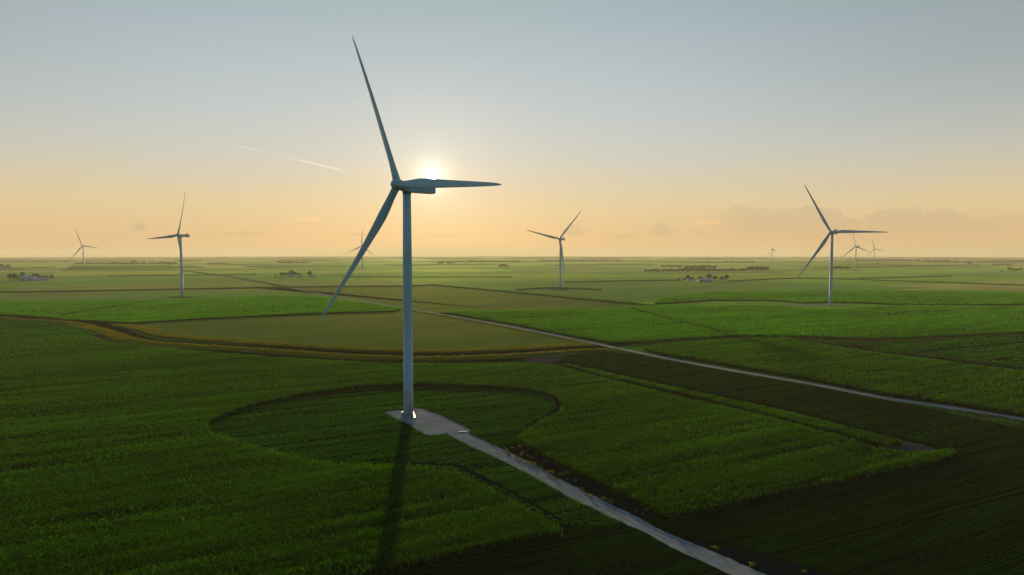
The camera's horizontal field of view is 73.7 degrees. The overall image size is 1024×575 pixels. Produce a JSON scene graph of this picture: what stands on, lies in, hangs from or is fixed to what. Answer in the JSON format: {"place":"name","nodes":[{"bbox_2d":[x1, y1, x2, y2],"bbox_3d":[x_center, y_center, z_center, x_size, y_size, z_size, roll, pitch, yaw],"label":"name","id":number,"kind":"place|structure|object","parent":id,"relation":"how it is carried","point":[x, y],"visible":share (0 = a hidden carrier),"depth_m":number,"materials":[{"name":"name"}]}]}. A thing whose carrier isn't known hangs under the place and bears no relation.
{"place":"outdoors","nodes":[
{"label":"outdoors","id":0,"kind":"place"},
{"bbox_2d":[0,321,98,335],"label":"dim field","id":1,"kind":"structure","parent":0,"point":[45,329],"depth_m":626.69,"materials":[{"name":"green plant"}]},
{"bbox_2d":[0,320,109,334],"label":"soybeans","id":2,"kind":"object","parent":1,"relation":"on","point":[40,328],"visible":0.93,"depth_m":627.78,"materials":[{"name":"green plant"}]},
{"bbox_2d":[93,335,119,341],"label":"bare soil","id":3,"kind":"structure","parent":0,"point":[103,337],"depth_m":567.50,"materials":[{"name":"brown soil"}]},
{"bbox_2d":[134,312,592,351],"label":"olive field","id":4,"kind":"structure","parent":0,"point":[379,330],"depth_m":610.67,"materials":[{"name":"green plant"}]},
{"bbox_2d":[218,399,561,428],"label":"bare soil","id":5,"kind":"structure","parent":0,"point":[558,405],"depth_m":300.15,"materials":[{"name":"brown soil"}]},
{"bbox_2d":[259,285,638,311],"bbox_3d":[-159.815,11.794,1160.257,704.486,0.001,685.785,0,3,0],"label":"olive field","id":6,"kind":"structure","parent":0,"point":[437,298],"depth_m":1056.12,"materials":[{"name":"green plant"}]},
{"bbox_2d":[381,463,562,522],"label":"bare soil","id":7,"kind":"structure","parent":0,"point":[479,477],"depth_m":213.70,"materials":[{"name":"brown soil"}]},
{"bbox_2d":[384,527,569,574],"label":"bare soil","id":8,"kind":"structure","parent":0,"point":[564,532],"depth_m":169.95,"materials":[{"name":"brown soil"}]},
{"bbox_2d":[0,256,1023,428],"bbox_3d":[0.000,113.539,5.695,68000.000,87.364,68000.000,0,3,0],"label":"ground","id":9,"kind":"structure","parent":0,"point":[532,274],"depth_m":1895.71,"materials":[{"name":"green plant"}]},
{"bbox_2d":[9,273,18,280],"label":"tree","id":10,"kind":"object","parent":9,"relation":"on","point":[14,276],"visible":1,"depth_m":1750.82,"materials":[{"name":"green plant"}]},
{"bbox_2d":[19,276,37,280],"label":"barn","id":11,"kind":"structure","parent":9,"relation":"on","point":[27,278],"depth_m":1740.76,"materials":[{"name":"paint"}]},
{"bbox_2d":[72,229,94,269],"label":"wind turbine","id":12,"kind":"object","parent":9,"relation":"on","point":[83,246],"visible":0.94,"depth_m":2820.34,"materials":[{"name":"paint"}]},
{"bbox_2d":[65,323,130,339],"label":"bank grass","id":13,"kind":"structure","parent":9,"relation":"on","point":[110,335],"depth_m":602.87,"materials":[{"name":"green plant"}]},
{"bbox_2d":[0,295,400,323],"bbox_3d":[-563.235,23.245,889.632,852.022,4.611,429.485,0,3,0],"label":"cornfield","id":14,"kind":"structure","parent":9,"relation":"on","point":[131,311],"depth_m":837.02,"materials":[{"name":"green plant"}]},
{"bbox_2d":[4,318,607,358],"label":"bank grass","id":15,"kind":"structure","parent":9,"relation":"on","point":[339,354],"depth_m":487.02,"materials":[{"name":"green plant"}]},
{"bbox_2d":[104,337,522,360],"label":"bank grass","id":16,"kind":"structure","parent":9,"relation":"on","point":[127,340],"depth_m":467.12,"materials":[{"name":"green plant"}]},
{"bbox_2d":[113,324,590,353],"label":"bank grass","id":17,"kind":"structure","parent":9,"relation":"on","point":[153,331],"depth_m":509.62,"materials":[{"name":"green plant"}]},
{"bbox_2d":[350,240,372,268],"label":"wind turbine","id":18,"kind":"object","parent":9,"relation":"on","point":[362,257],"visible":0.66,"depth_m":3055.21,"materials":[{"name":"paint"}]},
{"bbox_2d":[413,311,591,344],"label":"verge grass","id":19,"kind":"structure","parent":9,"relation":"on","point":[507,327],"depth_m":633.05,"materials":[{"name":"green plant"}]},
{"bbox_2d":[0,315,1017,356],"bbox_3d":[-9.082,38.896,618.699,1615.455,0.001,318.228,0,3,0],"label":"creek","id":20,"kind":"structure","parent":9,"relation":"in","point":[117,329],"depth_m":506.55,"materials":[{"name":"black liquid"}]},
{"bbox_2d":[0,257,1023,305],"bbox_3d":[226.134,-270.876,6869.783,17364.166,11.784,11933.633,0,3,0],"label":"distant corn","id":21,"kind":"object","parent":9,"relation":"on","point":[270,265],"visible":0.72,"depth_m":3254.77,"materials":[{"name":"green plant"}]},
{"bbox_2d":[0,256,1023,263],"bbox_3d":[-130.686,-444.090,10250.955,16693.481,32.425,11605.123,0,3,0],"label":"distant woods","id":22,"kind":"object","parent":9,"relation":"on","point":[936,260],"visible":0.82,"depth_m":7542.73,"materials":[{"name":"green plant"}]},
{"bbox_2d":[527,210,581,288],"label":"wind turbine","id":23,"kind":"object","parent":9,"relation":"on","point":[560,244],"visible":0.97,"depth_m":1320.26,"materials":[{"name":"paint"}]},
{"bbox_2d":[697,279,712,280],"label":"barn","id":24,"kind":"structure","parent":9,"relation":"on","point":[704,279],"depth_m":1697.39,"materials":[{"name":"paint"}]},
{"bbox_2d":[441,304,1023,343],"bbox_3d":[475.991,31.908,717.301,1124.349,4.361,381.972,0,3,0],"label":"cornfield","id":25,"kind":"structure","parent":9,"relation":"on","point":[636,324],"depth_m":682.41,"materials":[{"name":"green plant"}]},
{"bbox_2d":[629,333,1023,344],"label":"bank grass","id":26,"kind":"structure","parent":9,"relation":"on","point":[937,338],"depth_m":550.15,"materials":[{"name":"green plant"}]},
{"bbox_2d":[643,337,1023,417],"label":"cornfield","id":27,"kind":"structure","parent":9,"relation":"on","point":[985,388],"depth_m":398.88,"materials":[{"name":"green plant"}]},
{"bbox_2d":[654,289,1023,304],"bbox_3d":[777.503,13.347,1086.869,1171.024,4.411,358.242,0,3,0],"label":"cornfield","id":28,"kind":"structure","parent":9,"relation":"on","point":[914,297],"depth_m":1050.16,"materials":[{"name":"green plant"}]},
{"bbox_2d":[797,184,883,304],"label":"wind turbine","id":29,"kind":"object","parent":9,"relation":"on","point":[832,233],"visible":1,"depth_m":923.87,"materials":[{"name":"paint"}]},
{"bbox_2d":[840,229,867,271],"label":"wind turbine","id":30,"kind":"object","parent":9,"relation":"on","point":[855,251],"visible":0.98,"depth_m":2581.85,"materials":[{"name":"paint"}]},
{"bbox_2d":[868,241,886,263],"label":"wind turbine","id":31,"kind":"object","parent":9,"relation":"on","point":[874,252],"visible":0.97,"depth_m":4350.61,"materials":[{"name":"paint"}]},
{"bbox_2d":[791,337,1023,366],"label":"bank grass","id":32,"kind":"structure","parent":9,"relation":"on","point":[898,351],"depth_m":474.48,"materials":[{"name":"green plant"}]},
{"bbox_2d":[794,339,1023,369],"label":"ditch","id":33,"kind":"object","parent":9,"relation":"in","point":[918,355],"visible":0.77,"depth_m":462.53,"materials":[{"name":"green plant"}]},
{"bbox_2d":[0,0,1023,256],"label":"sky","id":34,"kind":"structure","parent":0,"point":[673,127],"materials":[{"name":"blue"}]},
{"bbox_2d":[521,356,564,362],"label":"bare soil","id":35,"kind":"structure","parent":0,"point":[545,359],"depth_m":449.98,"materials":[{"name":"brown soil"}]},
{"bbox_2d":[102,339,1023,574],"bbox_3d":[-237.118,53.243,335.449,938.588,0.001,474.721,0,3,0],"label":"ground","id":36,"kind":"structure","parent":0,"point":[650,517],"depth_m":194.25,"materials":[{"name":"green plant"}]},
{"bbox_2d":[319,36,500,417],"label":"wind turbine","id":37,"kind":"object","parent":36,"relation":"on","point":[407,188],"visible":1,"depth_m":292.34,"materials":[{"name":"paint"}]},
{"bbox_2d":[209,385,621,525],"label":"soybeans","id":38,"kind":"object","parent":36,"relation":"on","point":[441,391],"visible":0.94,"depth_m":271.02,"materials":[{"name":"green plant"}]},
{"bbox_2d":[385,408,470,435],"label":"gravel pad","id":39,"kind":"object","parent":36,"relation":"on","point":[424,421],"visible":0.96,"depth_m":282.07,"materials":[{"name":"grey gravel"}]},
{"bbox_2d":[0,333,954,574],"bbox_3d":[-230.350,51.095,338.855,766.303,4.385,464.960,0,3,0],"label":"cornfield","id":40,"kind":"structure","parent":36,"relation":"on","point":[118,458],"depth_m":218.11,"materials":[{"name":"green plant"}]},
{"bbox_2d":[380,522,726,574],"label":"soybeans","id":41,"kind":"object","parent":36,"relation":"on","point":[589,559],"visible":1,"depth_m":156.47,"materials":[{"name":"green plant"}]},
{"bbox_2d":[564,363,901,447],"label":"cornfield","id":42,"kind":"structure","parent":36,"relation":"on","point":[866,436],"depth_m":295.23,"materials":[{"name":"green plant"}]},
{"bbox_2d":[560,349,1019,447],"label":"soybeans","id":43,"kind":"object","parent":36,"relation":"on","point":[903,413],"visible":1,"depth_m":322.69,"materials":[{"name":"green plant"}]},
{"bbox_2d":[615,348,1023,421],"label":"verge grass","id":44,"kind":"structure","parent":36,"relation":"on","point":[913,404],"depth_m":344.20,"materials":[{"name":"green plant"}]},
{"bbox_2d":[654,423,1023,574],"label":"soybeans","id":45,"kind":"object","parent":36,"relation":"on","point":[994,434],"visible":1,"depth_m":178.60,"materials":[{"name":"green plant"}]},
{"bbox_2d":[930,447,956,462],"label":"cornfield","id":46,"kind":"structure","parent":36,"relation":"on","point":[952,449],"depth_m":234.44,"materials":[{"name":"green plant"}]},
{"bbox_2d":[505,433,652,519],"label":"bare soil","id":47,"kind":"structure","parent":0,"point":[624,504],"depth_m":207.66,"materials":[{"name":"brown soil"}]},
{"bbox_2d":[175,268,1023,421],"bbox_3d":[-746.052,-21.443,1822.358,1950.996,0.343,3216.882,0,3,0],"label":"gravel road","id":48,"kind":"structure","parent":0,"point":[868,394],"depth_m":406.36,"materials":[{"name":"grey gravel"}]},
{"bbox_2d":[448,433,765,574],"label":"access road","id":49,"kind":"structure","parent":0,"point":[732,567],"depth_m":183.51,"materials":[{"name":"grey gravel"}]},
{"bbox_2d":[458,437,723,565],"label":"wheel rut","id":50,"kind":"structure","parent":49,"relation":"on","point":[601,506],"depth_m":187.46,"materials":[{"name":"grey gravel"}]},
{"bbox_2d":[462,436,728,563],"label":"wheel rut","id":51,"kind":"structure","parent":49,"relation":"on","point":[609,506],"depth_m":187.09,"materials":[{"name":"grey gravel"}]},
{"bbox_2d":[692,539,829,574],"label":"bare soil","id":52,"kind":"structure","parent":0,"point":[767,565],"depth_m":154.61,"materials":[{"name":"brown soil"}]},
{"bbox_2d":[672,456,960,518],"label":"bare soil","id":53,"kind":"structure","parent":0,"point":[954,458],"depth_m":212.20,"materials":[{"name":"brown soil"}]},
{"bbox_2d":[803,305,833,305],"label":"turbine pad","id":54,"kind":"object","parent":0,"point":[818,305],"visible":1,"depth_m":910.68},
{"bbox_2d":[653,301,1023,308],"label":"ring field","id":55,"kind":"structure","parent":0,"point":[800,305],"depth_m":932.45,"materials":[{"name":"green plant"}]},
{"bbox_2d":[878,441,936,451],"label":"bare soil","id":56,"kind":"structure","parent":0,"point":[906,446],"depth_m":246.15,"materials":[{"name":"soil"}]},
{"bbox_2d":[833,333,1023,365],"bbox_3d":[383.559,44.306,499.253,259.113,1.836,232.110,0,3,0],"label":"soybeans","id":57,"kind":"object","parent":0,"point":[971,354],"visible":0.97,"depth_m":507.94,"materials":[{"name":"green plant"}]},
{"label":"turbine pad","id":58,"kind":"structure","parent":0,"visible":0},
{"bbox_2d":[148,196,189,296],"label":"wind turbine","id":59,"kind":"object","parent":58,"relation":"on","point":[179,236],"visible":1,"depth_m":1093.97,"materials":[{"name":"paint"}]}
]}

